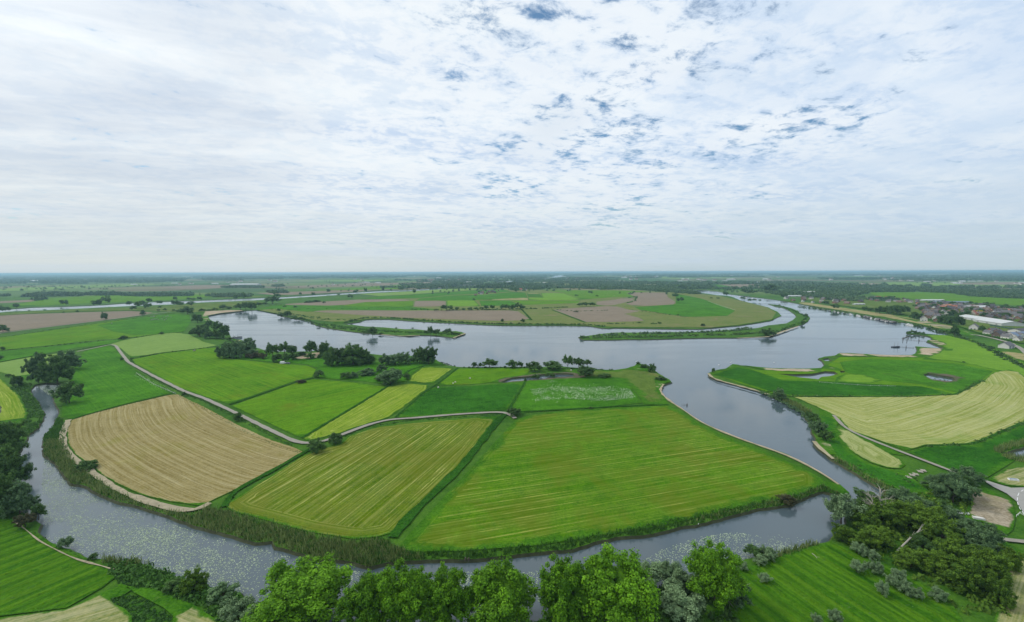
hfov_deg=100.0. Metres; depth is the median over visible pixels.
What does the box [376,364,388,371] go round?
bush
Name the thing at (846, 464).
reed bed
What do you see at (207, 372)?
meadow
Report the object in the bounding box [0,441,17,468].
tree
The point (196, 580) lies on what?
bush
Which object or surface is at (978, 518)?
trough
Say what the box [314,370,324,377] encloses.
bush
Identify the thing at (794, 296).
shed
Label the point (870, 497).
dead tree
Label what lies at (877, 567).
bush
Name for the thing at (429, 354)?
tree
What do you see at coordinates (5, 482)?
tree
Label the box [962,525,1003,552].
tree
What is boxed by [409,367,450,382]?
hay meadow
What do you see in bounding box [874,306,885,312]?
bush
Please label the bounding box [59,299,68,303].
tree
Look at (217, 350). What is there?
tree
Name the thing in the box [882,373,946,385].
rough patch
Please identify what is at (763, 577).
grey willow
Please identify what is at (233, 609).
grey willow
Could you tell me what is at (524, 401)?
flower meadow
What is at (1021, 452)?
inlet
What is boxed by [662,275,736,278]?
field
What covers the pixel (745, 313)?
meadow
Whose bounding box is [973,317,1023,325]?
hall
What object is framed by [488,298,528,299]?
hay meadow
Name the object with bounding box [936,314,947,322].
bush
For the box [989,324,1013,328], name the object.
court fence
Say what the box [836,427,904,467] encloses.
striped patch
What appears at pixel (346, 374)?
bush
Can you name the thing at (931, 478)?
tree
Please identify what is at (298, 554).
riverbank
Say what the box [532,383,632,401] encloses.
white blossom
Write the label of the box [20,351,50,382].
tree
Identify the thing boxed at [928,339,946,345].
sand beach
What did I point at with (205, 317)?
sand beach
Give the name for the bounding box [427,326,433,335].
tree
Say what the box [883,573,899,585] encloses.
bush
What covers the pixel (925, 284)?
wood
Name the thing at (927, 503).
tree
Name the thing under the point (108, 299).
tree
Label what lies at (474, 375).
rough pasture
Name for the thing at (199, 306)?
rough pasture
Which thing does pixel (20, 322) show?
ploughed field
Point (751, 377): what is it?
meadow
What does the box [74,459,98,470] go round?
bush
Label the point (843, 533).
tree
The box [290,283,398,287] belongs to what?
field
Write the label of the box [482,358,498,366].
bush
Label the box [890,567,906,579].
bush
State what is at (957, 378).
pool margin
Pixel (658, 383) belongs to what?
grass
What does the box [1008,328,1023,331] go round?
house
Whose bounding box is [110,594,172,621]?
grass tufts
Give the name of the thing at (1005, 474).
dry patch
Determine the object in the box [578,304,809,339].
riverbank
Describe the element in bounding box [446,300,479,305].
hay meadow
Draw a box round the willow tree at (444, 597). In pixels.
[412,561,474,621]
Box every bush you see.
[0,324,9,330]
[9,374,23,386]
[11,513,36,527]
[30,503,47,519]
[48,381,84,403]
[56,536,74,546]
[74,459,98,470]
[86,552,98,559]
[100,312,107,318]
[161,577,186,593]
[178,306,194,313]
[179,564,209,595]
[187,325,210,335]
[191,314,202,322]
[203,331,212,337]
[206,581,240,605]
[210,329,218,337]
[211,321,222,329]
[217,325,229,338]
[233,412,242,420]
[249,352,264,358]
[258,353,267,358]
[271,353,281,361]
[281,353,289,361]
[283,311,291,315]
[289,352,299,359]
[304,352,314,358]
[306,437,327,453]
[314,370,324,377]
[328,432,342,443]
[340,372,351,377]
[349,371,359,377]
[358,368,376,375]
[366,327,377,335]
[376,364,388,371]
[376,367,402,384]
[378,353,391,363]
[385,352,401,364]
[398,351,414,363]
[402,373,410,378]
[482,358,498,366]
[506,359,516,367]
[507,407,520,415]
[526,361,541,370]
[531,374,540,378]
[543,360,562,368]
[545,372,554,376]
[577,365,594,375]
[597,373,610,377]
[647,363,655,371]
[654,375,666,379]
[733,586,753,608]
[742,543,763,557]
[759,328,776,335]
[764,284,778,290]
[775,493,797,505]
[807,412,820,420]
[808,419,828,431]
[817,429,834,440]
[848,558,867,572]
[849,541,864,553]
[860,546,870,556]
[868,548,881,560]
[869,559,884,573]
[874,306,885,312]
[874,580,889,597]
[881,305,892,313]
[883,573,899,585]
[888,305,902,313]
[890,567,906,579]
[894,579,912,595]
[908,312,918,318]
[909,587,924,599]
[927,585,950,601]
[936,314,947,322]
[943,315,958,324]
[946,309,960,315]
[949,325,960,335]
[955,314,965,324]
[978,325,985,330]
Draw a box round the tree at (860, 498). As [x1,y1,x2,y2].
[852,486,883,507]
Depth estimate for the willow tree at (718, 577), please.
112.72 m
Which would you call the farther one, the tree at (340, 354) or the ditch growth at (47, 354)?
the ditch growth at (47, 354)
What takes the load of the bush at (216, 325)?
on the ground at (910, 462)
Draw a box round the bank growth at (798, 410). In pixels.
[759,391,820,434]
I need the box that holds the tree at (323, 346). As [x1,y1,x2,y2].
[316,340,329,353]
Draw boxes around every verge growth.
[130,359,291,445]
[134,373,307,453]
[343,414,501,436]
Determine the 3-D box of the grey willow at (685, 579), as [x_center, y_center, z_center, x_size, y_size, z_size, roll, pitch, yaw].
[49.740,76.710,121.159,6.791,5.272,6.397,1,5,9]
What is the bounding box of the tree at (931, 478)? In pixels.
[919,474,941,484]
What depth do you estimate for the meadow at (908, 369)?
387.44 m
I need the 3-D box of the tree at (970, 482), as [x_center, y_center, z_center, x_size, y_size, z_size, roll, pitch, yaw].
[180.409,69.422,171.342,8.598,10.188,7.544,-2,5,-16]
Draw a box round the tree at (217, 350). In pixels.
[214,344,227,357]
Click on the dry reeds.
(771, 502)
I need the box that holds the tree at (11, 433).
[0,419,30,450]
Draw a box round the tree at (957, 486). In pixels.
[926,471,982,502]
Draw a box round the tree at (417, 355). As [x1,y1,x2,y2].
[411,346,426,362]
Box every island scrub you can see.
[579,331,762,337]
[592,326,752,336]
[774,304,808,331]
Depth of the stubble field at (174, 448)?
219.24 m
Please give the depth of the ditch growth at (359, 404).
292.39 m
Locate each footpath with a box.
[16,523,113,568]
[1003,537,1023,542]
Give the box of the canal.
[0,275,562,311]
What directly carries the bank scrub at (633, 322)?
on the meadow at (745, 313)
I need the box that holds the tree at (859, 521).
[849,508,884,530]
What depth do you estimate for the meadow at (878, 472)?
196.63 m
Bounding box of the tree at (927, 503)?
[911,495,935,507]
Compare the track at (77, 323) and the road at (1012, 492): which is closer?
the road at (1012, 492)
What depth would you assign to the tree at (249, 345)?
476.42 m
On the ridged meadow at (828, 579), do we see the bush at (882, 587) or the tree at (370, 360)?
the bush at (882, 587)
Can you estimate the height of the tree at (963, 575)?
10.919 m
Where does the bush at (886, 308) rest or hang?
on the dike at (884, 315)
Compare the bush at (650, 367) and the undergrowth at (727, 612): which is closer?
the undergrowth at (727, 612)
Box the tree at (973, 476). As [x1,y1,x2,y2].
[947,465,987,486]
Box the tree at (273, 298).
[264,296,281,303]
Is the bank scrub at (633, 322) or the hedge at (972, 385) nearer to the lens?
the hedge at (972, 385)
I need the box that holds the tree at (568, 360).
[562,355,572,365]
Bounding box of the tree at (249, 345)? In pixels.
[239,338,253,353]
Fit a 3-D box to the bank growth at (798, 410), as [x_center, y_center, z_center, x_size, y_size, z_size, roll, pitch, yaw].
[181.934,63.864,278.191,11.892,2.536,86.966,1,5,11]
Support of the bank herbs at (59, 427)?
on the ground at (910, 462)
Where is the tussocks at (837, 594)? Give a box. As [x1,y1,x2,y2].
[740,550,963,620]
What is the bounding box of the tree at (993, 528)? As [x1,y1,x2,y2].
[981,521,1007,544]
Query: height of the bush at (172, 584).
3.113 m
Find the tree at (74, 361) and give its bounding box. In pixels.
[47,349,87,366]
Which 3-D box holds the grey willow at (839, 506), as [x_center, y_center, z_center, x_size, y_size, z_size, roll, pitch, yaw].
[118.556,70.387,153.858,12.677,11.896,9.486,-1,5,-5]
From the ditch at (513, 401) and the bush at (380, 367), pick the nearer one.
the ditch at (513, 401)
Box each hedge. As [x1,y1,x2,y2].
[1,331,182,350]
[5,314,162,336]
[130,346,216,358]
[411,306,566,309]
[790,380,984,396]
[927,421,1023,447]
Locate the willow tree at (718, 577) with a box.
[682,536,748,610]
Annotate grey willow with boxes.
[217,594,257,621]
[234,604,256,621]
[640,560,664,584]
[658,559,689,588]
[660,582,707,621]
[682,572,694,592]
[740,561,749,570]
[752,553,768,565]
[757,572,773,582]
[760,544,778,562]
[810,612,823,621]
[822,493,868,523]
[827,608,844,621]
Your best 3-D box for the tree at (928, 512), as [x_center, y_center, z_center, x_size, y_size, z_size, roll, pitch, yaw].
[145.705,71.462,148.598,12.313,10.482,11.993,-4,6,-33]
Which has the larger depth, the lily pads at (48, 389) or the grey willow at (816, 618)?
the lily pads at (48, 389)
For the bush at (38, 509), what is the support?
on the ground at (910, 462)
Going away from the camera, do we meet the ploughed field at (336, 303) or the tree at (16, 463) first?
the tree at (16, 463)
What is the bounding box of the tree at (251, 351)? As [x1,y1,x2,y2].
[245,348,257,353]
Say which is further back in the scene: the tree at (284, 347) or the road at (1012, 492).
the tree at (284, 347)
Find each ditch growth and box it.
[2,344,106,361]
[219,448,309,508]
[229,378,313,404]
[305,366,422,436]
[388,415,506,537]
[398,368,458,416]
[520,404,662,412]
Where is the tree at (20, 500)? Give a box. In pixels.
[0,478,41,518]
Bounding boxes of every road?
[970,334,1023,352]
[986,481,1023,512]
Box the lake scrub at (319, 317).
[275,312,361,321]
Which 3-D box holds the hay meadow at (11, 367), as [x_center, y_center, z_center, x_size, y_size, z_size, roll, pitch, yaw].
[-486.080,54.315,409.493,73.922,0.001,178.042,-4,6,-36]
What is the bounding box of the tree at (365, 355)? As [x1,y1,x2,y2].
[356,348,369,362]
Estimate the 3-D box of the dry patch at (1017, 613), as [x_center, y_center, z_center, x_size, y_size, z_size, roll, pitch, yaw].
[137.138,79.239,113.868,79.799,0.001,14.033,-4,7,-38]
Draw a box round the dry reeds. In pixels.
[689,483,837,523]
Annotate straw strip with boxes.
[59,419,210,511]
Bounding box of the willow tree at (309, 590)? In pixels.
[239,552,354,621]
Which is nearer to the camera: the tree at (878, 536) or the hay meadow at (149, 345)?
the tree at (878, 536)
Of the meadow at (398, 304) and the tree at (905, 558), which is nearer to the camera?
the tree at (905, 558)
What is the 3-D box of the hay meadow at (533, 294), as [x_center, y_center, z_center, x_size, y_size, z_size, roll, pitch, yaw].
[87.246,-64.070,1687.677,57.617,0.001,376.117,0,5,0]
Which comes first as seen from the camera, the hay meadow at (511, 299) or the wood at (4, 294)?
the hay meadow at (511, 299)
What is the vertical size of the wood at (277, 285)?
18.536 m
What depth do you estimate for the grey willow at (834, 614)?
109.87 m
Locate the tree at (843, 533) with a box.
[831,522,851,542]
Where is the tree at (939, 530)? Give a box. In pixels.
[918,513,969,547]
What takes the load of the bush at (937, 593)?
on the ridged meadow at (828, 579)
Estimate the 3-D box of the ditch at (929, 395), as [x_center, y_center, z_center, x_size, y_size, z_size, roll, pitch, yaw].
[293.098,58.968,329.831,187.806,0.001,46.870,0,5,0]
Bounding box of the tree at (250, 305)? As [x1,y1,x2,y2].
[247,302,256,308]
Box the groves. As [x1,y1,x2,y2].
[0,271,1023,289]
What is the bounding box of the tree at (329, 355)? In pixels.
[322,346,336,365]
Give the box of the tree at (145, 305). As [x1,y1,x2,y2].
[143,302,151,307]
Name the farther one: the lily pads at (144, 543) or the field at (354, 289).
the field at (354, 289)
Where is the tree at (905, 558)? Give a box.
[893,546,926,569]
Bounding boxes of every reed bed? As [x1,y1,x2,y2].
[43,437,423,566]
[100,398,1023,565]
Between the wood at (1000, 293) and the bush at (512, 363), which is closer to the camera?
the bush at (512, 363)
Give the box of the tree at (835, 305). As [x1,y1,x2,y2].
[830,304,839,307]
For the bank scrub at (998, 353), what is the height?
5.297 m
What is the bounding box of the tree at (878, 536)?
[864,524,897,548]
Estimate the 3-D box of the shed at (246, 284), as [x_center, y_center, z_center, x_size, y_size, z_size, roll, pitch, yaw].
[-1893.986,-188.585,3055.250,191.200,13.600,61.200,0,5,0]
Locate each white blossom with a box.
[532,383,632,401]
[532,386,634,400]
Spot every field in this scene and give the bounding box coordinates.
[0,284,164,290]
[0,300,31,302]
[0,311,152,331]
[10,295,207,306]
[67,393,302,505]
[161,285,228,288]
[223,295,274,297]
[260,289,381,294]
[279,299,409,305]
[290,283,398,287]
[305,280,383,281]
[306,287,397,290]
[312,310,529,320]
[414,301,445,305]
[553,306,643,321]
[596,297,634,305]
[626,292,675,305]
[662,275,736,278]
[708,284,757,289]
[718,284,753,287]
[795,370,1023,450]
[869,292,1023,305]
[886,282,1004,286]
[961,282,1013,284]
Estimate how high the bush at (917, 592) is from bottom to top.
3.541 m
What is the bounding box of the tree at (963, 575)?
[938,553,992,593]
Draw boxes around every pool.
[795,373,835,378]
[926,375,952,380]
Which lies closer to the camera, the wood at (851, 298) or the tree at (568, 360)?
the tree at (568, 360)
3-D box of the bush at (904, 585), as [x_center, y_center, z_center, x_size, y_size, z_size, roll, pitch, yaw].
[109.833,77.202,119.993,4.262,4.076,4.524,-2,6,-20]
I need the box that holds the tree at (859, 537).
[847,528,873,546]
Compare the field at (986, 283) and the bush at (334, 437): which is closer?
the bush at (334, 437)
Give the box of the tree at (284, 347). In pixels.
[278,341,287,353]
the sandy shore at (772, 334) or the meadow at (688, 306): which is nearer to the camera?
the sandy shore at (772, 334)
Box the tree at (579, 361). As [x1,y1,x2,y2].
[573,357,585,367]
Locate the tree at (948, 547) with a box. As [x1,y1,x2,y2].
[931,532,977,566]
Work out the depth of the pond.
367.75 m
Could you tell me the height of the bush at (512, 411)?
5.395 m
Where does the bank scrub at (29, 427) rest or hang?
on the ground at (910, 462)
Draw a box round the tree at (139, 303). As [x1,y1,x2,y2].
[133,300,144,305]
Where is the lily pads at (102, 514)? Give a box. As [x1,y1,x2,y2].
[46,465,183,553]
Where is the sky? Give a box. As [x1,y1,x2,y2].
[0,0,1023,274]
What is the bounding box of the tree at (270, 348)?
[264,342,280,354]
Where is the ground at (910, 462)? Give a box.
[0,272,1023,621]
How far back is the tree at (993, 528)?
140.22 m
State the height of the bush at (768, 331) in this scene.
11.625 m
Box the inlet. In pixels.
[1010,450,1023,455]
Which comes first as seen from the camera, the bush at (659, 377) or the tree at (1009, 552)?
the tree at (1009, 552)
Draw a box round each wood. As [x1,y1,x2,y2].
[0,293,10,296]
[20,291,83,296]
[30,296,47,300]
[82,290,125,295]
[120,291,193,296]
[205,292,253,296]
[220,285,264,287]
[266,289,288,292]
[271,284,284,286]
[573,282,661,287]
[626,285,701,293]
[763,288,869,297]
[819,286,916,291]
[819,294,865,300]
[866,295,899,300]
[916,287,1023,298]
[920,283,931,285]
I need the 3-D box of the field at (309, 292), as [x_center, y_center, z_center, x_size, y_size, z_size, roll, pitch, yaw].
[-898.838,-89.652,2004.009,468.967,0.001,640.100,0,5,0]
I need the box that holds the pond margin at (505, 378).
[492,372,594,382]
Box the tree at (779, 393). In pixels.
[771,387,788,400]
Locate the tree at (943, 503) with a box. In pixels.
[929,498,951,511]
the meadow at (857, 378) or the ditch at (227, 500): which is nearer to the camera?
the ditch at (227, 500)
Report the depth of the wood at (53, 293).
1689.37 m
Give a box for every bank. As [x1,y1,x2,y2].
[17,279,528,308]
[503,373,573,382]
[783,371,836,375]
[924,374,953,379]
[1001,447,1023,453]
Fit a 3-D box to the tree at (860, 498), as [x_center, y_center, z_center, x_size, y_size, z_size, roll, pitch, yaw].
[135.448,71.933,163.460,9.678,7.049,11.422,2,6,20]
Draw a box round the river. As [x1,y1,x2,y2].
[15,290,947,621]
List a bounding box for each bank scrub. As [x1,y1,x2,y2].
[10,382,45,432]
[106,557,243,621]
[286,315,365,332]
[343,316,604,326]
[607,322,660,323]
[798,305,948,333]
[842,461,944,503]
[947,332,1023,366]
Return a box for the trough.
[972,516,985,520]
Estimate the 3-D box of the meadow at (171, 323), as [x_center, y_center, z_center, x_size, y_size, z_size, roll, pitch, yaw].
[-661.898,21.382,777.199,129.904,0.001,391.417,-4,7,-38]
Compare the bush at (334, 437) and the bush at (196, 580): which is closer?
the bush at (196, 580)
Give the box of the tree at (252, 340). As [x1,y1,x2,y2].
[244,337,255,348]
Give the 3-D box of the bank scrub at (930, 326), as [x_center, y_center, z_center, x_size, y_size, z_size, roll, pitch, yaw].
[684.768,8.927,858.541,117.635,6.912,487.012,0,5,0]
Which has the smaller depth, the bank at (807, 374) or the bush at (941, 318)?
the bank at (807, 374)
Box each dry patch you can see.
[964,484,1015,534]
[989,466,1023,486]
[994,542,1023,621]
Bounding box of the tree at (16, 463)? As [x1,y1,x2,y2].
[0,453,36,484]
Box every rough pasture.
[0,301,262,315]
[438,368,530,384]
[541,366,667,403]
[819,408,905,455]
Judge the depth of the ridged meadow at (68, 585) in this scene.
127.92 m
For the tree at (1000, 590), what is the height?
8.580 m
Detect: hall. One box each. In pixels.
[959,314,981,319]
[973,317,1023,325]
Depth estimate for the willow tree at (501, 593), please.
106.33 m
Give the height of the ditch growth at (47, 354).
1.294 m
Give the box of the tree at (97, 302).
[91,299,101,304]
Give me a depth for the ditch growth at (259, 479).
187.59 m
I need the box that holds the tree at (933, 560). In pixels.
[915,547,951,574]
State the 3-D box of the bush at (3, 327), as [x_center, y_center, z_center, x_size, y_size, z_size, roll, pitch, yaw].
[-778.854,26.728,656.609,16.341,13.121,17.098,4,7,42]
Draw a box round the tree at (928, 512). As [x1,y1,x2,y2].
[914,500,951,527]
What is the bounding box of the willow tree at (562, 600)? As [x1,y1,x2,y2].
[537,553,604,621]
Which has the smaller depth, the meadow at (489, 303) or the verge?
the verge
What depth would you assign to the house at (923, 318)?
763.88 m
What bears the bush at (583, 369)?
on the rough pasture at (642, 384)
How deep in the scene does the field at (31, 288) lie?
2728.46 m
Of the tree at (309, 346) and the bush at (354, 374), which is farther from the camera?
the tree at (309, 346)
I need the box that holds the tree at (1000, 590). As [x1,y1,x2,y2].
[983,574,1018,609]
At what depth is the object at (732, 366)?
401.50 m
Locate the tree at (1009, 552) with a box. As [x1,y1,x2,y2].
[997,544,1023,572]
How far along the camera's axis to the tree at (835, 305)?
988.40 m
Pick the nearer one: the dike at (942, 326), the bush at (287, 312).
the dike at (942, 326)
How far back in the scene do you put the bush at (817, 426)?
238.06 m
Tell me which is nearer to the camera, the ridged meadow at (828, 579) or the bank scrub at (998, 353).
the ridged meadow at (828, 579)
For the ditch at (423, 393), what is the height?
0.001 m
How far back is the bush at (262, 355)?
447.93 m
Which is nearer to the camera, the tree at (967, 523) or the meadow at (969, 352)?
the tree at (967, 523)
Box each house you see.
[920,315,927,320]
[968,323,978,329]
[983,329,992,334]
[991,330,1002,337]
[998,341,1015,348]
[1000,333,1012,339]
[1005,331,1023,337]
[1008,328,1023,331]
[1012,336,1022,341]
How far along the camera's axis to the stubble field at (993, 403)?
271.10 m
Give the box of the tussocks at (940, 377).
[877,361,963,387]
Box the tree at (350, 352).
[342,342,365,365]
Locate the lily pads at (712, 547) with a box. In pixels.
[646,533,792,581]
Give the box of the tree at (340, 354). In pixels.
[334,347,350,364]
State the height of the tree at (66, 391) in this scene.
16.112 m
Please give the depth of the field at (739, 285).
2906.00 m
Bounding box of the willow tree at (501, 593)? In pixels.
[467,554,539,621]
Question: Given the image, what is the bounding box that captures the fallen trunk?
[897,524,922,550]
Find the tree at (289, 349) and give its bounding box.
[286,345,296,352]
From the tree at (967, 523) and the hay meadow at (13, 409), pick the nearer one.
the tree at (967, 523)
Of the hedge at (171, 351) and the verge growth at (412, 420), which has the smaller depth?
the verge growth at (412, 420)
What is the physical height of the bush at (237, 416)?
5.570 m
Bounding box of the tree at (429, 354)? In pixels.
[421,346,437,362]
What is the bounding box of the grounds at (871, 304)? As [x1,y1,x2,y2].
[806,296,1023,342]
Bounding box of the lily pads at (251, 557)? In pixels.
[42,460,361,596]
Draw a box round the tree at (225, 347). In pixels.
[220,341,233,357]
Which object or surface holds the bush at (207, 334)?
on the ground at (910, 462)
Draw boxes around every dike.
[799,301,974,336]
[891,315,970,335]
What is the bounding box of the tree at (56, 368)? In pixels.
[33,354,74,382]
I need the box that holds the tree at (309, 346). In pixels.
[302,340,317,351]
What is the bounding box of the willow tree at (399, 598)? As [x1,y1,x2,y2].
[374,557,432,621]
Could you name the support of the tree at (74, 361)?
on the ground at (910, 462)
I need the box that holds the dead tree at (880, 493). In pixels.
[866,483,893,505]
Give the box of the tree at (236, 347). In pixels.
[225,339,245,358]
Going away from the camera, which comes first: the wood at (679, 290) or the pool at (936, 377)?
the pool at (936, 377)
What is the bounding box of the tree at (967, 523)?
[946,514,997,538]
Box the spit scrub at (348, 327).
[317,323,459,334]
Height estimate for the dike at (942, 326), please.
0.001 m
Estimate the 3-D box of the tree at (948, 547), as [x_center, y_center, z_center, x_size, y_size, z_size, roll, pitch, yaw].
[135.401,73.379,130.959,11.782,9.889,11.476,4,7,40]
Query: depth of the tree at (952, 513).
149.79 m
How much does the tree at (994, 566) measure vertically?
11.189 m
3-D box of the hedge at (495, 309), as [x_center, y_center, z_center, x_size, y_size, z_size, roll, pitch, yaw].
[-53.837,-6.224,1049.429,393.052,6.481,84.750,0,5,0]
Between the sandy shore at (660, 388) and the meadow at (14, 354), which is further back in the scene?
the meadow at (14, 354)
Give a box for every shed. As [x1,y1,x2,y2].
[230,283,261,285]
[784,295,801,296]
[920,299,943,300]
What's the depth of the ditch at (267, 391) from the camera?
320.65 m
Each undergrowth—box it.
[266,572,739,621]
[850,490,1014,616]
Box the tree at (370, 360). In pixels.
[364,354,376,363]
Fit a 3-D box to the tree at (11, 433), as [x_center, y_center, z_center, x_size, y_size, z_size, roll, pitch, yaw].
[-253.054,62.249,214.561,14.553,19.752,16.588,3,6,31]
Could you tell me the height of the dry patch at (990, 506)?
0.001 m
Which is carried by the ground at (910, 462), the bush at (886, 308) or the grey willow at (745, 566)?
the grey willow at (745, 566)
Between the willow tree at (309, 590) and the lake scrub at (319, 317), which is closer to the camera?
the willow tree at (309, 590)
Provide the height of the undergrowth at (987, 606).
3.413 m
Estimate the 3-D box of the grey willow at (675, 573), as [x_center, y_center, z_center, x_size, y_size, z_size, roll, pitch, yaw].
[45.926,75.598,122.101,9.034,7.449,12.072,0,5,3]
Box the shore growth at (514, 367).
[434,361,612,369]
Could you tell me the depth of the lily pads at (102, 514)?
156.57 m
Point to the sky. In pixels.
(137, 136)
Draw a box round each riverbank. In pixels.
[12,290,948,595]
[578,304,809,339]
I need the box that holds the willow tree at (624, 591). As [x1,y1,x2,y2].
[561,542,661,621]
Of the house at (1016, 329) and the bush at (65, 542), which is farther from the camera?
the house at (1016, 329)
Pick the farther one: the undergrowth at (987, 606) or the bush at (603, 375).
the bush at (603, 375)
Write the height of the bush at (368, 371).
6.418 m
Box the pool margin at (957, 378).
[920,372,966,382]
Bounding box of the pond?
[504,375,572,382]
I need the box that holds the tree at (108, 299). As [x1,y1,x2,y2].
[99,295,111,302]
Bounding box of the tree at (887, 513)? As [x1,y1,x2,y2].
[861,497,902,530]
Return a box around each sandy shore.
[659,384,838,483]
[707,373,767,393]
[743,326,797,337]
[812,441,833,458]
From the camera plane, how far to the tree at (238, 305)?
1032.79 m
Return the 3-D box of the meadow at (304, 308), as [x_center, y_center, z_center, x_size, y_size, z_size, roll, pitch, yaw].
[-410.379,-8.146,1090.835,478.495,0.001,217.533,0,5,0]
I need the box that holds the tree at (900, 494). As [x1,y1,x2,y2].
[885,485,924,504]
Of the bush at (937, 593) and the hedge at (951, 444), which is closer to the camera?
the bush at (937, 593)
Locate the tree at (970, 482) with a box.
[959,472,977,499]
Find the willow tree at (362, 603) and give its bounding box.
[332,568,385,621]
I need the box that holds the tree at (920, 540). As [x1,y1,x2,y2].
[903,531,937,551]
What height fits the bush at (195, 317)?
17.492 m
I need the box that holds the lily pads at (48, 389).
[37,385,56,394]
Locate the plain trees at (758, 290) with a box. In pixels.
[3,276,1023,294]
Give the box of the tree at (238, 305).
[233,303,245,309]
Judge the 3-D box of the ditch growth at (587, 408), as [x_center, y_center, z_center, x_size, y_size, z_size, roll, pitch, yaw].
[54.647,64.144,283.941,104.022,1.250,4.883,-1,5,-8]
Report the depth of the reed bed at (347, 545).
149.66 m
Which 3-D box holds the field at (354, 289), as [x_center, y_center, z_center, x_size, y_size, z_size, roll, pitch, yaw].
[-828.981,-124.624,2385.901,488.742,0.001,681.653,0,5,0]
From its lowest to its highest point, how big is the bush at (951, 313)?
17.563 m
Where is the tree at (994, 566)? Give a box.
[972,545,1013,585]
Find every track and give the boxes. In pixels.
[4,312,163,332]
[80,345,516,443]
[832,415,953,471]
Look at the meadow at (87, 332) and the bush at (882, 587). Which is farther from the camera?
the meadow at (87, 332)
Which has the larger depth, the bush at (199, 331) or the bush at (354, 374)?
the bush at (199, 331)
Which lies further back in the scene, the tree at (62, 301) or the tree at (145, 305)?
the tree at (62, 301)
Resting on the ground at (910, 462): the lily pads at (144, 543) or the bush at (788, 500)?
the bush at (788, 500)
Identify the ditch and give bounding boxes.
[73,393,173,418]
[221,449,308,506]
[231,378,310,403]
[301,365,424,437]
[388,414,506,536]
[395,368,457,416]
[508,381,525,408]
[520,404,668,411]
[788,380,981,396]
[929,422,1021,445]
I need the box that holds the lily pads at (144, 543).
[69,515,224,576]
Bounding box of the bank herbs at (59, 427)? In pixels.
[42,417,838,564]
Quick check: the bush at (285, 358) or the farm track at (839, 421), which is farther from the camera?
the bush at (285, 358)
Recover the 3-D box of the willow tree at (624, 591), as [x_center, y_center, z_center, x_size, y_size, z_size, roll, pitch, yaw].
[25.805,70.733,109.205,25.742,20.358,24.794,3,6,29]
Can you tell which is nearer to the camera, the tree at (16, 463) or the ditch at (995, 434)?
the tree at (16, 463)
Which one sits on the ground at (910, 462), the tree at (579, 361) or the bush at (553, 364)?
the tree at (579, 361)
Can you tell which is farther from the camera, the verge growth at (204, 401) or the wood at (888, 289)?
the wood at (888, 289)
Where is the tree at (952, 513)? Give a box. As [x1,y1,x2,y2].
[943,505,963,523]
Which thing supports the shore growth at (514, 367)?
on the ground at (910, 462)
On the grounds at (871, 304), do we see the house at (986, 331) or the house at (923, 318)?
the house at (986, 331)
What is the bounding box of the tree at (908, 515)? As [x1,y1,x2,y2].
[885,498,927,529]
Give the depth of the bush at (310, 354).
447.61 m
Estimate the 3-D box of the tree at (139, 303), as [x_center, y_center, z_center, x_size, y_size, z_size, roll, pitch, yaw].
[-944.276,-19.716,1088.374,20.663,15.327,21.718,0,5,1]
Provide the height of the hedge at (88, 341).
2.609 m
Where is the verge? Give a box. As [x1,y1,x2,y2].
[1001,351,1023,361]
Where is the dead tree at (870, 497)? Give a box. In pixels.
[862,489,879,504]
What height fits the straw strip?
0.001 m
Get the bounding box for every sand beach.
[202,310,244,321]
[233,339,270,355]
[295,352,319,360]
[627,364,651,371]
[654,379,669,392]
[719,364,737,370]
[744,365,820,371]
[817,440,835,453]
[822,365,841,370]
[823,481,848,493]
[835,346,942,356]
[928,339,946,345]
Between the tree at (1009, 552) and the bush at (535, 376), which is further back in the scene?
the bush at (535, 376)
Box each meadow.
[0,313,189,349]
[0,338,126,360]
[0,350,75,380]
[0,378,27,424]
[0,519,115,615]
[0,586,131,621]
[61,345,174,418]
[98,314,190,334]
[111,333,215,357]
[128,586,218,621]
[132,347,315,403]
[218,342,443,383]
[226,416,496,538]
[232,379,383,436]
[257,305,433,311]
[260,288,776,327]
[304,383,427,440]
[343,301,413,306]
[359,289,510,299]
[364,288,481,295]
[395,381,523,417]
[400,405,822,551]
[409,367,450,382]
[416,292,526,300]
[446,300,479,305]
[480,301,519,305]
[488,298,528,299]
[512,378,641,412]
[514,301,578,304]
[526,292,542,297]
[529,293,579,299]
[544,290,648,299]
[635,294,734,316]
[712,357,998,395]
[714,366,952,395]
[714,542,963,621]
[819,409,935,497]
[835,374,881,382]
[840,359,992,391]
[908,425,1023,477]
[923,335,1023,375]
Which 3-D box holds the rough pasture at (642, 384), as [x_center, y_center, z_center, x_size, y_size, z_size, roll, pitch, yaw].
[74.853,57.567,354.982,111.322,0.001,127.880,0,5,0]
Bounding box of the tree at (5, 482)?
[0,469,21,509]
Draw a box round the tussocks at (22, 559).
[1,528,104,611]
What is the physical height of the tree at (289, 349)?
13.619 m
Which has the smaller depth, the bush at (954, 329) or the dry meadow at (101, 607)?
the dry meadow at (101, 607)
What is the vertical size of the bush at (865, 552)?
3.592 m

